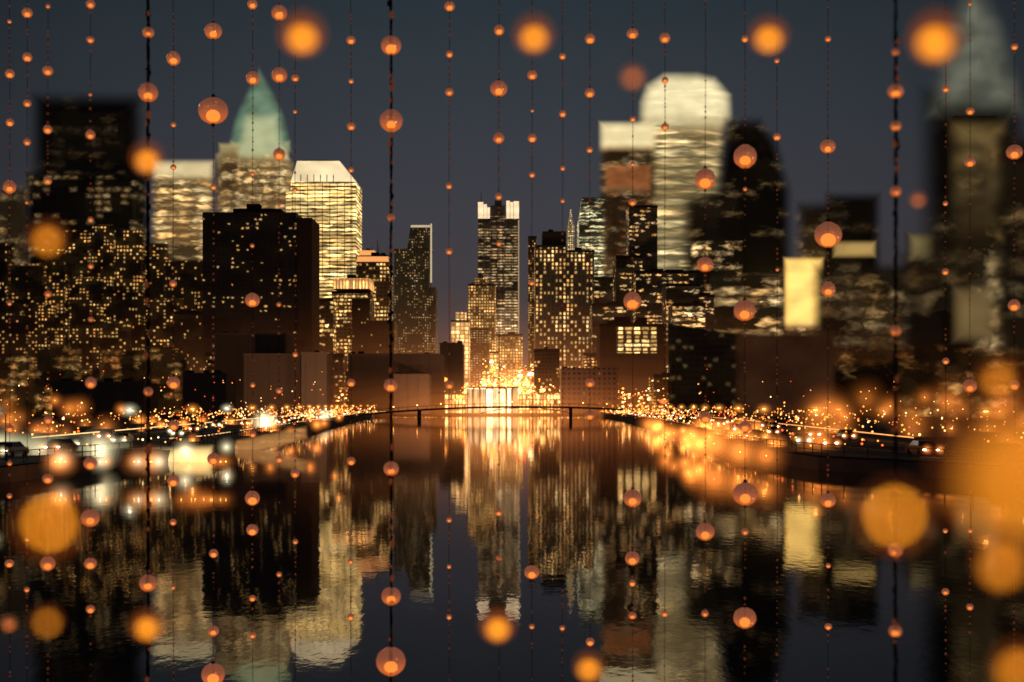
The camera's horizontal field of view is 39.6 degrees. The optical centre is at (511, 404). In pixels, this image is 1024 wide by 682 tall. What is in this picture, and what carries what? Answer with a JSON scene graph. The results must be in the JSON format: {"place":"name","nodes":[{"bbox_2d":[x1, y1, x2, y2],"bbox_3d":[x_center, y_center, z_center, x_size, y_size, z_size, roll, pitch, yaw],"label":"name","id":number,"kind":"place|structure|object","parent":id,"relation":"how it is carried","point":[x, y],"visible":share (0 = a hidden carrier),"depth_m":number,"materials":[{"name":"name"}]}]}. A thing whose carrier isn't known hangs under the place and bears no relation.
{"place":"outdoors","nodes":[
{"label":"outdoors","id":0,"kind":"place"},
{"bbox_2d":[0,413,354,465],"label":"quay road","id":1,"kind":"structure","parent":0,"point":[230,427],"depth_m":194.82,"materials":[{"name":"black asphalt"}]},
{"bbox_2d":[0,411,384,462],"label":"quay railing","id":2,"kind":"object","parent":1,"relation":"on","point":[309,422],"visible":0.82,"depth_m":169.03,"materials":[{"name":"metal"}]},
{"bbox_2d":[0,413,392,482],"bbox_3d":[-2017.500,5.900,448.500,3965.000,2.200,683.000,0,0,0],"label":"ground","id":3,"kind":"structure","parent":0,"point":[26,471],"depth_m":243.71,"materials":[{"name":"stone"}]},
{"bbox_2d":[0,358,33,414],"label":"hazy city block","id":4,"kind":"structure","parent":3,"relation":"on","point":[17,370],"depth_m":644.86,"materials":[{"name":"brown"}]},
{"bbox_2d":[36,351,78,414],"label":"hazy city block","id":5,"kind":"structure","parent":3,"relation":"on","point":[56,364],"depth_m":624.67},
{"bbox_2d":[103,352,134,380],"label":"hazy city block","id":6,"kind":"structure","parent":3,"relation":"on","point":[118,366],"depth_m":615.14,"materials":[{"name":"brown"}]},
{"bbox_2d":[52,370,235,417],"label":"quay shed","id":7,"kind":"structure","parent":3,"relation":"on","point":[117,399],"depth_m":520.00,"materials":[{"name":"concrete"}]},
{"bbox_2d":[143,351,180,413],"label":"hazy city block","id":8,"kind":"structure","parent":3,"relation":"on","point":[162,363],"depth_m":744.71,"materials":[{"name":"brown"}]},
{"bbox_2d":[214,332,332,413],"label":"warehouse","id":9,"kind":"structure","parent":3,"relation":"on","point":[232,353],"depth_m":690.00,"materials":[{"name":"concrete"}]},
{"bbox_2d":[348,351,444,413],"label":"warehouse","id":10,"kind":"structure","parent":3,"relation":"on","point":[419,378],"depth_m":740.00,"materials":[{"name":"concrete"}]},
{"bbox_2d":[341,401,625,418],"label":"arched bridge","id":11,"kind":"structure","parent":3,"relation":"on","point":[492,407],"depth_m":600.00,"materials":[{"name":"concrete"}]},
{"bbox_2d":[235,428,305,449],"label":"quay kiosk","id":12,"kind":"object","parent":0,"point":[265,442],"visible":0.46,"depth_m":188.65,"materials":[{"name":"brown glass"}]},
{"bbox_2d":[286,160,361,298],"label":"banded office tower","id":13,"kind":"structure","parent":0,"point":[331,195],"depth_m":1300.00,"materials":[{"name":"beige glass"}]},
{"bbox_2d":[356,239,392,319],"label":"crowned office block","id":14,"kind":"structure","parent":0,"point":[372,265],"depth_m":1250.00,"materials":[{"name":"concrete"}]},
{"bbox_2d":[394,224,436,352],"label":"slate skyscraper","id":15,"kind":"structure","parent":0,"point":[415,305],"depth_m":1500.00,"materials":[{"name":"concrete"}]},
{"bbox_2d":[478,200,518,333],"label":"notched crown skyscraper","id":16,"kind":"structure","parent":0,"point":[508,268],"depth_m":1800.00,"materials":[{"name":"concrete"}]},
{"bbox_2d":[336,409,665,414],"bbox_3d":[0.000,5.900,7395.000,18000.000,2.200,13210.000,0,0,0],"label":"ground","id":17,"kind":"structure","parent":0,"point":[518,413],"depth_m":790.00,"materials":[{"name":"stone"}]},
{"bbox_2d":[0,243,13,312],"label":"apartment tower","id":18,"kind":"structure","parent":17,"relation":"on","point":[4,255],"depth_m":1245.70,"materials":[{"name":"black concrete"}]},
{"bbox_2d":[0,313,26,357],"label":"apartment tower","id":19,"kind":"structure","parent":17,"relation":"on","point":[18,336],"depth_m":996.17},
{"bbox_2d":[0,191,27,264],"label":"lit slab tower","id":20,"kind":"structure","parent":17,"relation":"on","point":[18,223],"depth_m":1553.82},
{"bbox_2d":[8,265,43,312],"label":"apartment tower","id":21,"kind":"structure","parent":17,"relation":"on","point":[23,292],"depth_m":1196.33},
{"bbox_2d":[26,304,56,368],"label":"apartment tower","id":22,"kind":"structure","parent":17,"relation":"on","point":[40,322],"depth_m":1047.19,"materials":[{"name":"black concrete"}]},
{"bbox_2d":[41,250,64,348],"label":"apartment tower","id":23,"kind":"structure","parent":17,"relation":"on","point":[54,268],"depth_m":1346.64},
{"bbox_2d":[65,230,88,348],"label":"apartment tower","id":24,"kind":"structure","parent":17,"relation":"on","point":[76,253],"depth_m":1296.77,"materials":[{"name":"black concrete"}]},
{"bbox_2d":[69,278,102,369],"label":"apartment tower","id":25,"kind":"structure","parent":17,"relation":"on","point":[84,336],"depth_m":1096.84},
{"bbox_2d":[37,99,136,174],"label":"dark skyscraper","id":26,"kind":"structure","parent":17,"relation":"on","point":[114,139],"depth_m":1487.26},
{"bbox_2d":[28,175,145,264],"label":"dark skyscraper","id":27,"kind":"structure","parent":17,"relation":"on","point":[118,202],"depth_m":1445.48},
{"bbox_2d":[89,226,114,321],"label":"apartment tower","id":28,"kind":"structure","parent":17,"relation":"on","point":[102,259],"depth_m":1247.27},
{"bbox_2d":[100,322,130,369],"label":"apartment tower","id":29,"kind":"structure","parent":17,"relation":"on","point":[115,336],"depth_m":987.35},
{"bbox_2d":[110,291,143,354],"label":"apartment tower","id":30,"kind":"structure","parent":17,"relation":"on","point":[126,306],"depth_m":1046.99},
{"bbox_2d":[115,230,143,290],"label":"apartment tower","id":31,"kind":"structure","parent":17,"relation":"on","point":[129,260],"depth_m":1296.62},
{"bbox_2d":[144,243,167,299],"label":"apartment tower","id":32,"kind":"structure","parent":17,"relation":"on","point":[158,254],"depth_m":1346.90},
{"bbox_2d":[144,300,182,350],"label":"apartment tower","id":33,"kind":"structure","parent":17,"relation":"on","point":[161,323],"depth_m":1096.21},
{"bbox_2d":[155,164,210,260],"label":"cream office tower","id":34,"kind":"structure","parent":17,"relation":"on","point":[185,203],"depth_m":1592.41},
{"bbox_2d":[165,261,201,311],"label":"apartment tower","id":35,"kind":"structure","parent":17,"relation":"on","point":[187,278],"depth_m":1195.87,"materials":[{"name":"black concrete"}]},
{"bbox_2d":[174,300,201,372],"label":"apartment tower","id":36,"kind":"structure","parent":17,"relation":"on","point":[188,333],"depth_m":1040.00,"materials":[{"name":"concrete"}]},
{"bbox_2d":[218,79,291,211],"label":"green spired tower","id":37,"kind":"structure","parent":17,"relation":"on","point":[270,171],"depth_m":1633.12,"materials":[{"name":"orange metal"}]},
{"bbox_2d":[202,204,319,362],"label":"dark office tower","id":38,"kind":"structure","parent":17,"relation":"on","point":[233,267],"depth_m":1000.00,"materials":[{"name":"concrete"}]},
{"bbox_2d":[320,298,335,353],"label":"lit midrise","id":39,"kind":"structure","parent":17,"relation":"on","point":[328,325],"depth_m":1170.00,"materials":[{"name":"concrete"}]},
{"bbox_2d":[332,350,347,411],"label":"city block","id":40,"kind":"structure","parent":17,"relation":"on","point":[340,365],"depth_m":914.54,"materials":[{"name":"concrete"}]},
{"bbox_2d":[331,273,374,355],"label":"terraced office block","id":41,"kind":"structure","parent":17,"relation":"on","point":[361,288],"depth_m":1190.00,"materials":[{"name":"concrete"}]},
{"bbox_2d":[351,298,397,352],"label":"dark midrise","id":42,"kind":"structure","parent":17,"relation":"on","point":[370,334],"depth_m":1130.00,"materials":[{"name":"concrete"}]},
{"bbox_2d":[439,341,463,393],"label":"warehouse","id":43,"kind":"structure","parent":17,"relation":"on","point":[457,364],"depth_m":830.00,"materials":[{"name":"concrete"}]},
{"bbox_2d":[451,311,469,393],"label":"building","id":44,"kind":"structure","parent":17,"relation":"on","point":[460,327],"depth_m":1470.00,"materials":[{"name":"concrete"}]},
{"bbox_2d":[470,320,489,386],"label":"grid office block","id":45,"kind":"structure","parent":17,"relation":"on","point":[479,344],"depth_m":1410.00,"materials":[{"name":"concrete"}]},
{"bbox_2d":[468,277,495,350],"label":"hotel tower","id":46,"kind":"structure","parent":17,"relation":"on","point":[481,299],"depth_m":1500.00,"materials":[{"name":"concrete"}]},
{"bbox_2d":[4,359,987,446],"bbox_3d":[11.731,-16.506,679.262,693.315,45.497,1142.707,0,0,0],"label":"distant street lights","id":47,"kind":"object","parent":17,"relation":"on","point":[529,391],"visible":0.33,"depth_m":602.44},
{"bbox_2d":[445,387,559,412],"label":"ferry terminal","id":48,"kind":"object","parent":17,"relation":"on","point":[508,396],"visible":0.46,"depth_m":800.00,"materials":[{"name":"beige glass"}]},
{"bbox_2d":[496,332,522,408],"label":"golden office block","id":49,"kind":"structure","parent":17,"relation":"on","point":[510,346],"depth_m":1440.00,"materials":[{"name":"gold metal"}]},
{"bbox_2d":[534,345,559,393],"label":"building","id":50,"kind":"structure","parent":17,"relation":"on","point":[546,366],"depth_m":904.14,"materials":[{"name":"brick"}]},
{"bbox_2d":[589,282,625,352],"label":"office tower","id":51,"kind":"structure","parent":17,"relation":"on","point":[601,313],"depth_m":1100.00,"materials":[{"name":"glass"}]},
{"bbox_2d":[603,125,652,276],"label":"cream crown tower","id":52,"kind":"structure","parent":17,"relation":"on","point":[622,146],"depth_m":1592.78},
{"bbox_2d":[613,255,642,320],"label":"office tower","id":53,"kind":"structure","parent":17,"relation":"on","point":[622,269],"depth_m":1200.00,"materials":[{"name":"glass"}]},
{"bbox_2d":[597,308,666,411],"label":"building","id":54,"kind":"structure","parent":17,"relation":"on","point":[614,343],"depth_m":950.00,"materials":[{"name":"brick"}]},
{"bbox_2d":[631,269,696,323],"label":"office tower","id":55,"kind":"structure","parent":17,"relation":"on","point":[648,285],"depth_m":1150.00,"materials":[{"name":"glass"}]},
{"bbox_2d":[662,283,705,372],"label":"dark terrace office","id":56,"kind":"structure","parent":17,"relation":"on","point":[684,306],"depth_m":1049.70,"materials":[{"name":"glass"}]},
{"bbox_2d":[645,79,725,269],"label":"rounded crown skyscraper","id":57,"kind":"structure","parent":17,"relation":"on","point":[680,147],"depth_m":1737.68,"materials":[{"name":"beige"}]},
{"bbox_2d":[692,243,740,293],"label":"dark office tower","id":58,"kind":"structure","parent":17,"relation":"on","point":[725,258],"depth_m":1244.74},
{"bbox_2d":[688,122,787,333],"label":"dark skyscraper","id":59,"kind":"structure","parent":17,"relation":"on","point":[726,209],"depth_m":1288.46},
{"bbox_2d":[713,278,779,333],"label":"dark office tower","id":60,"kind":"structure","parent":17,"relation":"on","point":[728,293],"depth_m":1143.40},
{"bbox_2d":[787,261,820,333],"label":"lit panel building","id":61,"kind":"structure","parent":17,"relation":"on","point":[801,297],"depth_m":1196.51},
{"bbox_2d":[801,207,828,268],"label":"brown tower","id":62,"kind":"structure","parent":17,"relation":"on","point":[812,220],"depth_m":1256.66,"materials":[{"name":"brown"}]},
{"bbox_2d":[829,197,876,268],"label":"dark banded tower","id":63,"kind":"structure","parent":17,"relation":"on","point":[854,219],"depth_m":1234.92,"materials":[{"name":"black"}]},
{"bbox_2d":[817,269,906,366],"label":"brown tower","id":64,"kind":"structure","parent":17,"relation":"on","point":[858,320],"depth_m":1151.12,"materials":[{"name":"brown"}]},
{"bbox_2d":[907,260,987,369],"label":"brown tower","id":65,"kind":"structure","parent":17,"relation":"on","point":[925,305],"depth_m":874.78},
{"bbox_2d":[930,0,1013,354],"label":"pyramid roof skyscraper","id":66,"kind":"structure","parent":17,"relation":"on","point":[978,220],"depth_m":990.54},
{"bbox_2d":[1005,142,1023,355],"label":"edge tower","id":67,"kind":"structure","parent":17,"relation":"on","point":[1014,275],"depth_m":846.24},
{"bbox_2d":[0,415,1023,681],"bbox_3d":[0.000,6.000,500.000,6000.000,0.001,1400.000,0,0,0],"label":"river water","id":68,"kind":"structure","parent":0,"point":[442,459],"depth_m":52.67,"materials":[{"name":"black liquid"}]},
{"bbox_3d":[0.000,1.835,2.500,9.000,10.330,9.600,0,0,0],"label":"timber pergola","id":69,"kind":"object","parent":68,"relation":"in","visible":0},
{"bbox_2d":[3,0,15,676],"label":"bead string","id":70,"kind":"object","parent":69,"relation":"hanging from","point":[9,186],"visible":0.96,"depth_m":6.34,"materials":[{"name":"orange glass"}]},
{"bbox_2d":[40,2,54,680],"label":"bead string","id":71,"kind":"object","parent":69,"relation":"hanging from","point":[47,563],"visible":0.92,"depth_m":4.06,"materials":[{"name":"orange glass"}]},
{"bbox_2d":[29,499,68,543],"bbox_3d":[-0.078,-1.474,0.240,0.006,3.053,0.006,0,0,0],"label":"bead string","id":72,"kind":"object","parent":69,"relation":"hanging from","point":[48,521],"visible":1,"depth_m":0.24,"materials":[{"name":"orange glass"}]},
{"bbox_2d":[81,0,99,681],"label":"bead string","id":73,"kind":"object","parent":69,"relation":"hanging from","point":[90,517],"visible":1,"depth_m":4.16,"materials":[{"name":"orange glass"}]},
{"bbox_2d":[134,143,159,637],"bbox_3d":[-0.159,-1.432,0.620,0.011,3.137,0.010,0,0,0],"label":"bead string","id":74,"kind":"object","parent":69,"relation":"hanging from","point":[146,624],"visible":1,"depth_m":0.62,"materials":[{"name":"orange glass"}]},
{"bbox_2d":[138,0,157,681],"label":"bead string","id":75,"kind":"object","parent":69,"relation":"hanging from","point":[148,92],"visible":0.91,"depth_m":4.20,"materials":[{"name":"orange glass"}]},
{"bbox_2d":[167,13,179,681],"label":"bead string","id":76,"kind":"object","parent":69,"relation":"hanging from","point":[173,60],"visible":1,"depth_m":6.03,"materials":[{"name":"orange glass"}]},
{"bbox_2d":[198,0,227,681],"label":"bead string","id":77,"kind":"object","parent":69,"relation":"hanging from","point":[212,110],"visible":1,"depth_m":5.87,"materials":[{"name":"orange glass"}]},
{"bbox_2d":[245,0,259,674],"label":"bead string","id":78,"kind":"object","parent":69,"relation":"hanging from","point":[252,496],"visible":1,"depth_m":5.88,"materials":[{"name":"orange glass"}]},
{"bbox_2d":[272,0,286,657],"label":"bead string","id":79,"kind":"object","parent":69,"relation":"hanging from","point":[279,14],"visible":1,"depth_m":4.47,"materials":[{"name":"orange glass"}]},
{"bbox_2d":[285,0,319,681],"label":"bead string","id":80,"kind":"object","parent":69,"relation":"hanging from","point":[302,31],"visible":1,"depth_m":0.50,"materials":[{"name":"orange glass"}]},
{"bbox_2d":[376,0,405,681],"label":"bead string","id":81,"kind":"object","parent":69,"relation":"hanging from","point":[390,661],"visible":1,"depth_m":4.39,"materials":[{"name":"orange glass"}]},
{"bbox_2d":[444,0,454,681],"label":"bead string","id":82,"kind":"object","parent":69,"relation":"hanging from","point":[449,5],"visible":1,"depth_m":4.74,"materials":[{"name":"orange glass"}]},
{"bbox_2d":[484,0,510,681],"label":"bead string","id":83,"kind":"object","parent":69,"relation":"hanging from","point":[497,624],"visible":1,"depth_m":0.65,"materials":[{"name":"orange glass"}]},
{"bbox_2d":[490,7,506,668],"bbox_3d":[-0.047,-0.933,5.081,0.061,4.135,0.059,0,0,0],"label":"bead string","id":84,"kind":"object","parent":69,"relation":"hanging from","point":[502,88],"visible":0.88,"depth_m":5.07,"materials":[{"name":"orange glass"}]},
{"bbox_2d":[519,17,547,49],"bbox_3d":[0.009,-1.439,0.550,0.011,3.121,0.011,0,0,0],"label":"hanging light","id":85,"kind":"object","parent":69,"relation":"hanging from","point":[533,33],"visible":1,"depth_m":0.55,"materials":[{"name":"orange glass"}]},
{"bbox_2d":[559,0,565,681],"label":"bead string","id":86,"kind":"object","parent":69,"relation":"hanging from","point":[562,56],"visible":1,"depth_m":5.05,"materials":[{"name":"orange glass"}]},
{"bbox_2d":[585,5,594,677],"bbox_3d":[0.291,-0.896,5.312,0.038,4.208,0.039,0,0,0],"label":"bead string","id":87,"kind":"object","parent":69,"relation":"hanging from","point":[589,94],"visible":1,"depth_m":5.31,"materials":[{"name":"orange glass"}]},
{"bbox_2d":[624,0,640,681],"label":"bead string","id":88,"kind":"object","parent":69,"relation":"hanging from","point":[632,33],"visible":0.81,"depth_m":5.69,"materials":[{"name":"orange glass"}]},
{"bbox_2d":[695,0,715,681],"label":"bead string","id":89,"kind":"object","parent":69,"relation":"hanging from","point":[705,178],"visible":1,"depth_m":4.63,"materials":[{"name":"orange glass"}]},
{"bbox_2d":[733,0,757,681],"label":"bead string","id":90,"kind":"object","parent":69,"relation":"hanging from","point":[745,493],"visible":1,"depth_m":4.84,"materials":[{"name":"orange glass"}]},
{"bbox_2d":[755,18,782,681],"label":"bead string","id":91,"kind":"object","parent":69,"relation":"hanging from","point":[768,33],"visible":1,"depth_m":0.55,"materials":[{"name":"orange glass"}]},
{"bbox_2d":[814,2,841,677],"bbox_3d":[1.255,-0.867,5.645,0.108,4.265,0.107,0,0,0],"label":"bead string","id":92,"kind":"object","parent":69,"relation":"hanging from","point":[828,234],"visible":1,"depth_m":5.62,"materials":[{"name":"orange glass"}]},
{"bbox_2d":[874,491,914,537],"bbox_3d":[0.059,-1.476,0.220,0.006,3.048,0.006,0,0,0],"label":"bead string","id":93,"kind":"object","parent":69,"relation":"hanging from","point":[894,513],"visible":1,"depth_m":0.22,"materials":[{"name":"orange glass"}]},
{"bbox_2d":[888,0,903,681],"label":"bead string","id":94,"kind":"object","parent":69,"relation":"hanging from","point":[895,92],"visible":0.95,"depth_m":2.60,"materials":[{"name":"orange glass"}]},
{"bbox_2d":[915,12,954,59],"bbox_3d":[0.125,-1.454,0.420,0.011,3.093,0.012,0,0,0],"label":"bead string","id":95,"kind":"object","parent":69,"relation":"hanging from","point":[935,35],"visible":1,"depth_m":0.42,"materials":[{"name":"orange glass"}]},
{"bbox_2d":[942,0,949,670],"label":"bead string","id":96,"kind":"object","parent":69,"relation":"hanging from","point":[945,360],"visible":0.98,"depth_m":6.02,"materials":[{"name":"orange glass"}]},
{"bbox_2d":[970,399,1023,520],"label":"bead string","id":97,"kind":"object","parent":69,"relation":"hanging from","point":[997,460],"visible":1,"depth_m":0.12,"materials":[{"name":"orange glass"}]},
{"bbox_2d":[1006,0,1022,681],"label":"bead string","id":98,"kind":"object","parent":69,"relation":"hanging from","point":[1014,151],"visible":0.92,"depth_m":5.12,"materials":[{"name":"orange glass"}]},
{"bbox_2d":[0,0,1023,368],"label":"sky","id":99,"kind":"structure","parent":0,"point":[859,117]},
{"bbox_2d":[528,229,594,393],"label":"residential tower","id":100,"kind":"structure","parent":0,"point":[546,313],"depth_m":1351.00,"materials":[{"name":"glass"}]},
{"bbox_2d":[577,197,602,276],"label":"slanted glass tower","id":101,"kind":"structure","parent":0,"point":[595,222],"depth_m":1600.00,"materials":[{"name":"glass"}]},
{"bbox_2d":[626,205,657,269],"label":"office tower","id":102,"kind":"structure","parent":0,"point":[645,231],"depth_m":1300.00,"materials":[{"name":"concrete"}]},
{"bbox_2d":[606,413,969,462],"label":"quay road","id":103,"kind":"structure","parent":0,"point":[784,434],"depth_m":166.93,"materials":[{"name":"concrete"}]},
{"bbox_2d":[599,411,970,461],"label":"quay railing","id":104,"kind":"object","parent":103,"relation":"on","point":[731,438],"visible":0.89,"depth_m":157.84,"materials":[{"name":"metal"}]},
{"bbox_2d":[595,413,989,479],"bbox_3d":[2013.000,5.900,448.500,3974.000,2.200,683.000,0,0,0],"label":"ground","id":105,"kind":"structure","parent":0,"point":[958,434],"depth_m":206.80,"materials":[{"name":"stone"}]},
{"bbox_2d":[560,366,618,413],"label":"brick depot","id":106,"kind":"structure","parent":105,"relation":"on","point":[602,391],"depth_m":720.00,"materials":[{"name":"brick"}]},
{"bbox_2d":[668,324,833,416],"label":"brick depot","id":107,"kind":"structure","parent":105,"relation":"on","point":[805,363],"depth_m":556.06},
{"bbox_2d":[834,367,885,415],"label":"hazy city block","id":108,"kind":"structure","parent":105,"relation":"on","point":[850,383],"depth_m":589.52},
{"bbox_2d":[886,362,918,414],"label":"hazy city block","id":109,"kind":"structure","parent":105,"relation":"on","point":[890,375],"depth_m":673.53,"materials":[{"name":"brown"}]},
{"bbox_2d":[903,368,937,416],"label":"hazy city block","id":110,"kind":"structure","parent":105,"relation":"on","point":[919,384],"depth_m":562.33,"materials":[{"name":"brown"}]},
{"bbox_2d":[948,377,972,417],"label":"hazy city block","id":111,"kind":"structure","parent":105,"relation":"on","point":[960,401],"depth_m":524.49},
{"bbox_2d":[973,356,1023,418],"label":"hazy city block","id":112,"kind":"structure","parent":105,"relation":"on","point":[982,391],"depth_m":475.43,"materials":[{"name":"brown"}]},
{"bbox_2d":[991,362,1018,418],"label":"hazy city block","id":113,"kind":"structure","parent":105,"relation":"on","point":[1007,396],"depth_m":470.55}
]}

